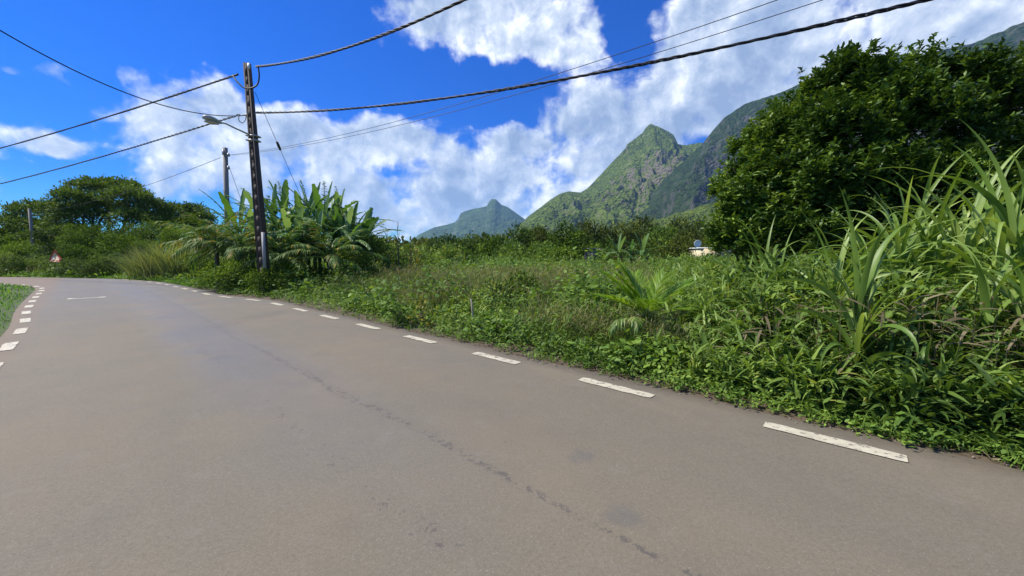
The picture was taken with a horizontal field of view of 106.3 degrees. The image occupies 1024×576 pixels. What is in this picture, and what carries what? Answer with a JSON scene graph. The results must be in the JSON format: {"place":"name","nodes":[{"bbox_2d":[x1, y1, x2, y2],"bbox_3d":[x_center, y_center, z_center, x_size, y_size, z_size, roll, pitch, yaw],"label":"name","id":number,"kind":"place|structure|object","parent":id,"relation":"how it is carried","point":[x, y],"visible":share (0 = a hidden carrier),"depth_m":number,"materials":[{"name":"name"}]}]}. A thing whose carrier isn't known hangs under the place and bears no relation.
{"place":"outdoors","nodes":[
{"label":"outdoors","id":0,"kind":"place"},
{"bbox_2d":[0,258,699,365],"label":"seeding grass","id":1,"kind":"structure","parent":0,"point":[656,323],"depth_m":11.02,"materials":[{"name":"green plant"}]},
{"bbox_2d":[0,272,725,378],"bbox_3d":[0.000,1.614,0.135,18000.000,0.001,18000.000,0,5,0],"label":"ground","id":2,"kind":"structure","parent":0,"point":[29,290],"depth_m":11.67,"materials":[{"name":"green plant"}]},
{"bbox_2d":[0,238,43,262],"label":"shrub","id":3,"kind":"object","parent":2,"relation":"on","point":[5,249],"visible":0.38,"depth_m":37.45,"materials":[{"name":"green plant"}]},
{"bbox_2d":[0,226,45,249],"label":"bush","id":4,"kind":"object","parent":2,"relation":"on","point":[7,239],"visible":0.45,"depth_m":43.90,"materials":[{"name":"green plant"}]},
{"bbox_2d":[0,248,58,272],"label":"shrub","id":5,"kind":"object","parent":2,"relation":"on","point":[14,262],"visible":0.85,"depth_m":30.97,"materials":[{"name":"green plant"}]},
{"bbox_2d":[12,242,68,263],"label":"shrub","id":6,"kind":"object","parent":2,"relation":"on","point":[50,248],"visible":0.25,"depth_m":35.55,"materials":[{"name":"green plant"}]},
{"bbox_2d":[49,221,105,262],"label":"shrub","id":7,"kind":"object","parent":2,"relation":"on","point":[67,236],"visible":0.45,"depth_m":39.06,"materials":[{"name":"green plant"}]},
{"bbox_2d":[40,241,118,274],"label":"shrub","id":8,"kind":"object","parent":2,"relation":"on","point":[76,249],"visible":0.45,"depth_m":29.74,"materials":[{"name":"green plant"}]},
{"bbox_2d":[54,221,122,253],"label":"shrub","id":9,"kind":"object","parent":2,"relation":"on","point":[95,228],"visible":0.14,"depth_m":41.45,"materials":[{"name":"green plant"}]},
{"bbox_2d":[52,251,127,275],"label":"shrub","id":10,"kind":"object","parent":2,"relation":"on","point":[88,263],"visible":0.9,"depth_m":28.45,"materials":[{"name":"green plant"}]},
{"bbox_2d":[0,174,185,252],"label":"spreading tree","id":11,"kind":"object","parent":2,"relation":"on","point":[13,215],"visible":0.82,"depth_m":46.56,"materials":[{"name":"green plant"}]},
{"bbox_2d":[0,271,226,334],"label":"verge lawn","id":12,"kind":"structure","parent":2,"relation":"on","point":[14,287],"depth_m":20.21,"materials":[{"name":"green plant"}]},
{"bbox_2d":[88,228,157,266],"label":"shrub","id":13,"kind":"object","parent":2,"relation":"on","point":[120,240],"visible":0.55,"depth_m":31.96,"materials":[{"name":"green plant"}]},
{"bbox_2d":[98,222,174,253],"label":"shrub","id":14,"kind":"object","parent":2,"relation":"on","point":[140,233],"visible":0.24,"depth_m":38.80,"materials":[{"name":"green plant"}]},
{"bbox_2d":[101,243,178,279],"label":"reed clump","id":15,"kind":"object","parent":2,"relation":"on","point":[135,268],"visible":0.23,"depth_m":26.08,"materials":[{"name":"green plant"}]},
{"bbox_2d":[111,236,201,277],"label":"reed clump","id":16,"kind":"object","parent":2,"relation":"on","point":[154,267],"visible":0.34,"depth_m":25.54,"materials":[{"name":"green plant"}]},
{"bbox_2d":[121,219,191,250],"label":"shrub","id":17,"kind":"object","parent":2,"relation":"on","point":[142,225],"visible":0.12,"depth_m":40.38,"materials":[{"name":"green plant"}]},
{"bbox_2d":[143,241,211,278],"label":"reed clump","id":18,"kind":"object","parent":2,"relation":"on","point":[176,268],"visible":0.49,"depth_m":25.11,"materials":[{"name":"green plant"}]},
{"bbox_2d":[149,222,221,258],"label":"shrub","id":19,"kind":"object","parent":2,"relation":"on","point":[177,234],"visible":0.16,"depth_m":36.28,"materials":[{"name":"green plant"}]},
{"bbox_2d":[160,201,218,229],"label":"round tree","id":20,"kind":"object","parent":2,"relation":"on","point":[193,208],"visible":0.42,"depth_m":55.52,"materials":[{"name":"green plant"}]},
{"bbox_2d":[154,209,267,284],"bbox_3d":[-14.982,-1.916,19.311,4.984,4.012,4.660,0,5,0],"label":"palm","id":21,"kind":"object","parent":2,"relation":"on","point":[200,238],"visible":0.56,"depth_m":18.98,"materials":[{"name":"green plant"}]},
{"bbox_2d":[190,254,235,283],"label":"shrub","id":22,"kind":"object","parent":2,"relation":"on","point":[212,262],"visible":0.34,"depth_m":20.68,"materials":[{"name":"green plant"}]},
{"bbox_2d":[222,147,229,275],"bbox_3d":[-18.230,-4.680,24.657,0.844,8.445,0.420,0,5,0],"label":"utility pole","id":23,"kind":"object","parent":2,"relation":"on","point":[226,155],"visible":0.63,"depth_m":24.38,"materials":[{"name":"metal"}]},
{"bbox_2d":[230,0,776,154],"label":"cable","id":24,"kind":"object","parent":23,"relation":"attached to","point":[551,75],"visible":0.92,"depth_m":11.76,"materials":[{"name":"black rubber"}]},
{"bbox_2d":[237,0,821,154],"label":"cable","id":25,"kind":"object","parent":23,"relation":"attached to","point":[569,79],"visible":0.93,"depth_m":11.81,"materials":[{"name":"black rubber"}]},
{"bbox_2d":[199,259,256,289],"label":"shrub","id":26,"kind":"object","parent":2,"relation":"on","point":[226,272],"visible":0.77,"depth_m":16.96,"materials":[{"name":"green plant"}]},
{"bbox_2d":[163,188,293,262],"bbox_3d":[-16.624,-3.057,22.903,5.846,5.694,6.014,2,5,27],"label":"banana plant","id":27,"kind":"object","parent":2,"relation":"on","point":[226,203],"visible":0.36,"depth_m":22.10,"materials":[{"name":"leaf"},{"name":"bark"}]},
{"bbox_2d":[181,224,286,284],"bbox_3d":[-12.982,-1.473,18.520,4.376,3.260,4.125,0,5,0],"label":"palm","id":28,"kind":"object","parent":2,"relation":"on","point":[243,240],"visible":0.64,"depth_m":17.97,"materials":[{"name":"green plant"}]},
{"bbox_2d":[202,62,271,291],"bbox_3d":[-10.560,-4.235,14.376,1.162,9.254,2.984,0,5,0],"label":"utility pole","id":29,"kind":"object","parent":2,"relation":"on","point":[262,250],"visible":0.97,"depth_m":15.57,"materials":[{"name":"metal"}]},
{"bbox_2d":[0,73,238,148],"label":"cable","id":30,"kind":"object","parent":29,"relation":"attached to","point":[186,91],"visible":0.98,"depth_m":18.23,"materials":[{"name":"black rubber"}]},
{"bbox_2d":[0,114,238,183],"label":"cable","id":31,"kind":"object","parent":29,"relation":"attached to","point":[122,150],"visible":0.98,"depth_m":18.73,"materials":[{"name":"black rubber"}]},
{"bbox_2d":[0,30,246,115],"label":"cable","id":32,"kind":"object","parent":29,"relation":"attached to","point":[110,86],"visible":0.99,"depth_m":10.91,"materials":[{"name":"black rubber"}]},
{"bbox_2d":[255,0,466,67],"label":"cable","id":33,"kind":"object","parent":29,"relation":"attached to","point":[389,31],"visible":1,"depth_m":11.49,"materials":[{"name":"black rubber"}]},
{"bbox_2d":[255,0,932,113],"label":"cable","id":34,"kind":"object","parent":29,"relation":"attached to","point":[867,14],"visible":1,"depth_m":8.97,"materials":[{"name":"black rubber"}]},
{"bbox_2d":[189,206,301,271],"bbox_3d":[-14.371,-2.300,21.162,4.562,4.477,5.126,3,6,31],"label":"banana plant","id":35,"kind":"object","parent":2,"relation":"on","point":[250,222],"visible":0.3,"depth_m":20.35,"materials":[{"name":"green plant"}]},
{"bbox_2d":[197,184,313,261],"bbox_3d":[-13.411,-2.976,21.318,6.385,5.797,5.955,-2,5,-21],"label":"banana plant","id":36,"kind":"object","parent":2,"relation":"on","point":[247,195],"visible":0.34,"depth_m":20.83,"materials":[{"name":"leaf"},{"name":"bark"}]},
{"bbox_2d":[207,179,304,274],"bbox_3d":[-13.979,-3.488,23.165,7.243,6.510,6.656,-2,5,-25],"label":"banana plant","id":37,"kind":"object","parent":2,"relation":"on","point":[285,191],"visible":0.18,"depth_m":23.52,"materials":[{"name":"green plant"}]},
{"bbox_2d":[209,195,313,261],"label":"banana plant","id":38,"kind":"object","parent":2,"relation":"on","point":[275,227],"visible":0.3,"depth_m":20.39,"materials":[{"name":"green plant"}]},
{"bbox_2d":[240,266,289,295],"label":"shrub","id":39,"kind":"object","parent":2,"relation":"on","point":[268,277],"visible":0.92,"depth_m":15.70,"materials":[{"name":"green plant"}]},
{"bbox_2d":[227,219,325,285],"bbox_3d":[-11.191,-1.536,18.475,4.233,3.393,4.380,-4,6,-40],"label":"palm","id":40,"kind":"object","parent":2,"relation":"on","point":[273,253],"visible":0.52,"depth_m":17.79,"materials":[{"name":"green plant"}]},
{"bbox_2d":[255,251,313,282],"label":"shrub","id":41,"kind":"object","parent":2,"relation":"on","point":[279,266],"visible":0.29,"depth_m":17.86,"materials":[{"name":"green plant"}]},
{"bbox_2d":[233,207,337,258],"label":"banana plant","id":42,"kind":"object","parent":2,"relation":"on","point":[287,222],"visible":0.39,"depth_m":19.51,"materials":[{"name":"green plant"}]},
{"bbox_2d":[223,185,354,261],"bbox_3d":[-11.952,-2.875,20.838,6.106,5.675,6.210,-3,6,-34],"label":"banana plant","id":43,"kind":"object","parent":2,"relation":"on","point":[297,205],"visible":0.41,"depth_m":21.22,"materials":[{"name":"green plant"}]},
{"bbox_2d":[268,210,360,286],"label":"banana plant","id":44,"kind":"object","parent":2,"relation":"on","point":[319,220],"visible":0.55,"depth_m":19.73,"materials":[{"name":"green plant"}]},
{"bbox_2d":[264,181,386,284],"bbox_3d":[-10.421,-3.046,21.112,5.864,5.971,6.780,-3,6,-34],"label":"banana plant","id":45,"kind":"object","parent":2,"relation":"on","point":[317,197],"visible":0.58,"depth_m":20.72,"materials":[{"name":"leaf"},{"name":"bark"}]},
{"bbox_2d":[269,220,389,288],"bbox_3d":[-8.912,-1.489,18.829,5.353,3.241,5.308,0,5,0],"label":"palm","id":46,"kind":"object","parent":2,"relation":"on","point":[329,258],"visible":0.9,"depth_m":18.25,"materials":[{"name":"green plant"}]},
{"bbox_2d":[280,195,383,276],"bbox_3d":[-10.784,-2.756,21.781,5.222,5.283,5.919,1,5,17],"label":"banana plant","id":47,"kind":"object","parent":2,"relation":"on","point":[339,198],"visible":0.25,"depth_m":21.64,"materials":[{"name":"green plant"}]},
{"bbox_2d":[295,202,394,286],"bbox_3d":[-8.807,-2.306,20.741,4.614,4.559,4.538,0,5,0],"label":"banana plant","id":48,"kind":"object","parent":2,"relation":"on","point":[348,218],"visible":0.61,"depth_m":20.20,"materials":[{"name":"leaf"},{"name":"green plant stem"}]},
{"bbox_2d":[297,202,399,253],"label":"banana plant","id":49,"kind":"object","parent":2,"relation":"on","point":[366,224],"visible":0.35,"depth_m":20.94,"materials":[{"name":"leaf"},{"name":"green plant stem"}]},
{"bbox_2d":[317,246,381,284],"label":"shrub","id":50,"kind":"object","parent":2,"relation":"on","point":[360,257],"visible":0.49,"depth_m":19.26,"materials":[{"name":"green plant"}]},
{"bbox_2d":[308,207,403,266],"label":"banana plant","id":51,"kind":"object","parent":2,"relation":"on","point":[371,227],"visible":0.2,"depth_m":22.88,"materials":[{"name":"leaf"},{"name":"green plant stem"}]},
{"bbox_2d":[339,230,394,280],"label":"shrub","id":52,"kind":"object","parent":2,"relation":"on","point":[374,243],"visible":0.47,"depth_m":21.64,"materials":[{"name":"green plant"}]},
{"bbox_2d":[376,241,418,273],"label":"bush","id":53,"kind":"object","parent":2,"relation":"on","point":[401,257],"visible":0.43,"depth_m":25.39,"materials":[{"name":"green plant"}]},
{"bbox_2d":[375,293,421,324],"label":"bush","id":54,"kind":"object","parent":2,"relation":"on","point":[404,310],"visible":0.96,"depth_m":8.82,"materials":[{"name":"green plant"}]},
{"bbox_2d":[0,249,824,280],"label":"distant weeds","id":55,"kind":"object","parent":2,"relation":"on","point":[560,262],"visible":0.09,"depth_m":28.04,"materials":[{"name":"green plant"}]},
{"bbox_2d":[423,230,469,254],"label":"distant tree","id":56,"kind":"object","parent":2,"relation":"on","point":[443,238],"visible":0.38,"depth_m":68.47,"materials":[{"name":"green plant"}]},
{"bbox_2d":[429,241,465,267],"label":"bush","id":57,"kind":"object","parent":2,"relation":"on","point":[450,253],"visible":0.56,"depth_m":35.40,"materials":[{"name":"green plant"}]},
{"bbox_2d":[454,230,481,256],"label":"distant tree","id":58,"kind":"object","parent":2,"relation":"on","point":[468,242],"visible":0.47,"depth_m":66.38,"materials":[{"name":"green plant"}]},
{"bbox_2d":[472,234,501,260],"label":"bush","id":59,"kind":"object","parent":2,"relation":"on","point":[487,247],"visible":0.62,"depth_m":48.73,"materials":[{"name":"green plant"}]},
{"bbox_2d":[472,273,512,311],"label":"bush","id":60,"kind":"object","parent":2,"relation":"on","point":[494,285],"visible":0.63,"depth_m":10.93,"materials":[{"name":"green plant"}]},
{"bbox_2d":[486,238,533,263],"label":"bush","id":61,"kind":"object","parent":2,"relation":"on","point":[517,251],"visible":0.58,"depth_m":44.72,"materials":[{"name":"green plant"}]},
{"bbox_2d":[0,237,1023,456],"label":"leafy weeds","id":62,"kind":"object","parent":2,"relation":"on","point":[911,418],"visible":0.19,"depth_m":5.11,"materials":[{"name":"green plant"}]},
{"bbox_2d":[503,221,534,253],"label":"distant tree","id":63,"kind":"object","parent":2,"relation":"on","point":[524,233],"visible":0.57,"depth_m":60.96,"materials":[{"name":"green plant"}]},
{"bbox_2d":[496,268,543,307],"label":"bush","id":64,"kind":"object","parent":2,"relation":"on","point":[518,277],"visible":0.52,"depth_m":11.17,"materials":[{"name":"green plant"}]},
{"bbox_2d":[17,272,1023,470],"bbox_3d":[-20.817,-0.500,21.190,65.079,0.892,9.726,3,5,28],"label":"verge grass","id":65,"kind":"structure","parent":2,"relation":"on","point":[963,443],"depth_m":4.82,"materials":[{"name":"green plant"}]},
{"bbox_2d":[521,235,559,265],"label":"bush","id":66,"kind":"object","parent":2,"relation":"on","point":[533,246],"visible":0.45,"depth_m":41.87,"materials":[{"name":"green plant"}]},
{"bbox_2d":[524,224,562,254],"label":"distant tree","id":67,"kind":"object","parent":2,"relation":"on","point":[540,236],"visible":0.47,"depth_m":59.24,"materials":[{"name":"green plant"}]},
{"bbox_2d":[536,242,579,267],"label":"bush","id":68,"kind":"object","parent":2,"relation":"on","point":[554,249],"visible":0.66,"depth_m":37.42,"materials":[{"name":"green plant"}]},
{"bbox_2d":[546,215,593,259],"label":"bush","id":69,"kind":"object","parent":2,"relation":"on","point":[571,235],"visible":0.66,"depth_m":43.80,"materials":[{"name":"green plant"}]},
{"bbox_2d":[570,214,612,251],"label":"distant tree","id":70,"kind":"object","parent":2,"relation":"on","point":[596,237],"visible":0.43,"depth_m":64.66,"materials":[{"name":"green plant"}]},
{"bbox_2d":[188,238,1023,461],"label":"long leaved weeds","id":71,"kind":"object","parent":2,"relation":"on","point":[812,373],"visible":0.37,"depth_m":4.27,"materials":[{"name":"green plant"}]},
{"bbox_2d":[596,221,624,250],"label":"distant tree","id":72,"kind":"object","parent":2,"relation":"on","point":[613,236],"visible":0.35,"depth_m":69.10,"materials":[{"name":"green plant"}]},
{"bbox_2d":[606,219,647,256],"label":"distant tree","id":73,"kind":"object","parent":2,"relation":"on","point":[630,236],"visible":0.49,"depth_m":78.04,"materials":[{"name":"green plant"}]},
{"bbox_2d":[608,316,653,336],"bbox_3d":[1.911,0.817,6.107,0.550,0.757,0.822,4,6,38],"label":"young palm","id":74,"kind":"object","parent":2,"relation":"on","point":[614,326],"visible":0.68,"depth_m":5.92,"materials":[{"name":"green plant"}]},
{"bbox_2d":[623,213,672,255],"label":"distant tree","id":75,"kind":"object","parent":2,"relation":"on","point":[645,222],"visible":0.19,"depth_m":89.02,"materials":[{"name":"green plant"}]},
{"bbox_2d":[589,259,720,326],"bbox_3d":[2.382,0.339,6.383,1.937,1.663,1.868,4,6,38],"label":"young palm","id":76,"kind":"object","parent":2,"relation":"on","point":[642,300],"visible":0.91,"depth_m":6.66,"materials":[{"name":"green plant"}]},
{"bbox_2d":[641,221,679,255],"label":"distant tree","id":77,"kind":"object","parent":2,"relation":"on","point":[660,238],"visible":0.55,"depth_m":74.04,"materials":[{"name":"green plant"}]},
{"bbox_2d":[651,240,689,260],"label":"bush","id":78,"kind":"object","parent":2,"relation":"on","point":[669,250],"visible":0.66,"depth_m":48.80,"materials":[{"name":"green plant"}]},
{"bbox_2d":[670,229,705,256],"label":"distant tree","id":79,"kind":"object","parent":2,"relation":"on","point":[686,240],"visible":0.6,"depth_m":61.70,"materials":[{"name":"green plant"}]},
{"bbox_2d":[677,217,707,251],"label":"distant tree","id":80,"kind":"object","parent":2,"relation":"on","point":[696,233],"visible":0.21,"depth_m":80.63,"materials":[{"name":"green plant"}]},
{"bbox_2d":[440,269,1023,398],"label":"withered leaves","id":81,"kind":"object","parent":2,"relation":"on","point":[1010,328],"visible":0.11,"depth_m":3.95,"materials":[{"name":"plant"}]},
{"bbox_2d":[725,215,826,317],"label":"cane grass","id":82,"kind":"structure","parent":2,"relation":"on","point":[762,255],"depth_m":6.12,"materials":[{"name":"green plant"}]},
{"bbox_2d":[699,74,857,279],"bbox_3d":[6.404,-2.136,9.496,3.236,6.180,3.561,2,5,25],"label":"broadleaf tree","id":83,"kind":"object","parent":2,"relation":"on","point":[746,190],"visible":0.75,"depth_m":8.78,"materials":[{"name":"green plant"}]},
{"bbox_2d":[757,239,848,318],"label":"cane grass","id":84,"kind":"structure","parent":2,"relation":"on","point":[811,273],"depth_m":5.46,"materials":[{"name":"green plant"}]},
{"bbox_2d":[651,254,1023,418],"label":"drooping leaved stalks","id":85,"kind":"object","parent":2,"relation":"on","point":[1014,381],"visible":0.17,"depth_m":4.17,"materials":[{"name":"green plant"}]},
{"bbox_2d":[773,206,934,329],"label":"cane grass","id":86,"kind":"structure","parent":2,"relation":"on","point":[839,267],"depth_m":4.98,"materials":[{"name":"green plant"}]},
{"bbox_2d":[760,186,972,403],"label":"cane grass","id":87,"kind":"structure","parent":2,"relation":"on","point":[863,284],"depth_m":4.01,"materials":[{"name":"green plant"}]},
{"bbox_2d":[766,32,976,264],"bbox_3d":[7.859,-2.362,8.537,4.424,6.789,3.424,0,5,0],"label":"broadleaf tree","id":88,"kind":"object","parent":2,"relation":"on","point":[879,93],"visible":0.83,"depth_m":7.88,"materials":[{"name":"green plant"}]},
{"bbox_2d":[766,195,986,327],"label":"cane grass","id":89,"kind":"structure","parent":2,"relation":"on","point":[898,250],"depth_m":5.07,"materials":[{"name":"green plant"}]},
{"bbox_2d":[844,264,965,338],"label":"cane grass","id":90,"kind":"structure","parent":2,"relation":"on","point":[904,290],"depth_m":4.52,"materials":[{"name":"green plant"}]},
{"bbox_2d":[802,146,1023,301],"bbox_3d":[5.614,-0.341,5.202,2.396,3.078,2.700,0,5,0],"label":"cane grass","id":91,"kind":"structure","parent":2,"relation":"on","point":[980,201],"depth_m":4.89,"materials":[{"name":"green plant"}]},
{"bbox_2d":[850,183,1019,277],"bbox_3d":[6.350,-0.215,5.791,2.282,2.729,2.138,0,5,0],"label":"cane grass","id":92,"kind":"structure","parent":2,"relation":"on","point":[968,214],"depth_m":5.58,"materials":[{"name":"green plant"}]},
{"bbox_2d":[861,37,1023,258],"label":"broadleaf tree","id":93,"kind":"object","parent":2,"relation":"on","point":[989,114],"visible":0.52,"depth_m":7.78,"materials":[{"name":"green plant"}]},
{"bbox_2d":[872,276,1016,374],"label":"cane grass","id":94,"kind":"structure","parent":2,"relation":"on","point":[949,308],"depth_m":4.01,"materials":[{"name":"green plant"}]},
{"bbox_2d":[871,119,1023,339],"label":"cane grass","id":95,"kind":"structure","parent":2,"relation":"on","point":[1008,223],"depth_m":4.32,"materials":[{"name":"green plant"}]},
{"bbox_2d":[895,235,1023,380],"bbox_3d":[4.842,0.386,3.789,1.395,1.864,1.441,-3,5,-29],"label":"cane grass","id":96,"kind":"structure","parent":2,"relation":"on","point":[984,292],"depth_m":3.76,"materials":[{"name":"green plant"}]},
{"bbox_2d":[409,199,524,242],"bbox_3d":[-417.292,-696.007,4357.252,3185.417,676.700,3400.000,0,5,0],"label":"mountain","id":97,"kind":"structure","parent":0,"point":[493,216],"depth_m":4099.11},
{"bbox_2d":[0,277,1023,575],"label":"road","id":98,"kind":"structure","parent":0,"point":[154,429],"depth_m":2.88,"materials":[{"name":"grey asphalt"}]},
{"bbox_2d":[0,276,1023,470],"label":"roadside soil","id":99,"kind":"structure","parent":0,"point":[792,414],"depth_m":5.03,"materials":[{"name":"brown soil"}]},
{"bbox_2d":[147,277,1023,464],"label":"creeping plants","id":100,"kind":"object","parent":99,"relation":"on","point":[848,420],"visible":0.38,"depth_m":4.34,"materials":[{"name":"green plant"}]},
{"bbox_2d":[0,0,1023,241],"label":"sky","id":101,"kind":"structure","parent":0,"point":[522,151],"materials":[{"name":"blue"}]},
{"bbox_2d":[512,124,702,237],"bbox_3d":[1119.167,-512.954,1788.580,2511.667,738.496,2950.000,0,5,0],"label":"mountain","id":102,"kind":"structure","parent":0,"point":[636,173],"depth_m":1669.59,"materials":[{"name":"green plant"}]},
{"bbox_2d":[563,186,969,239],"bbox_3d":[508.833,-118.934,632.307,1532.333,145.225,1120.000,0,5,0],"label":"foothill","id":103,"kind":"structure","parent":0,"point":[694,214],"depth_m":705.91,"materials":[{"name":"green plant"}]},
{"bbox_2d":[44,188,970,257],"bbox_3d":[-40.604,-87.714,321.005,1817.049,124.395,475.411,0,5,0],"label":"forest","id":104,"kind":"object","parent":103,"relation":"on","point":[418,241],"depth_m":96.77,"materials":[{"name":"green plant"}]},
{"bbox_2d":[633,22,1023,220],"bbox_3d":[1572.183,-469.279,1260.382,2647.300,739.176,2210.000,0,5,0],"label":"mountain","id":105,"kind":"structure","parent":0,"point":[683,187],"depth_m":1313.39,"materials":[{"name":"green plant"}]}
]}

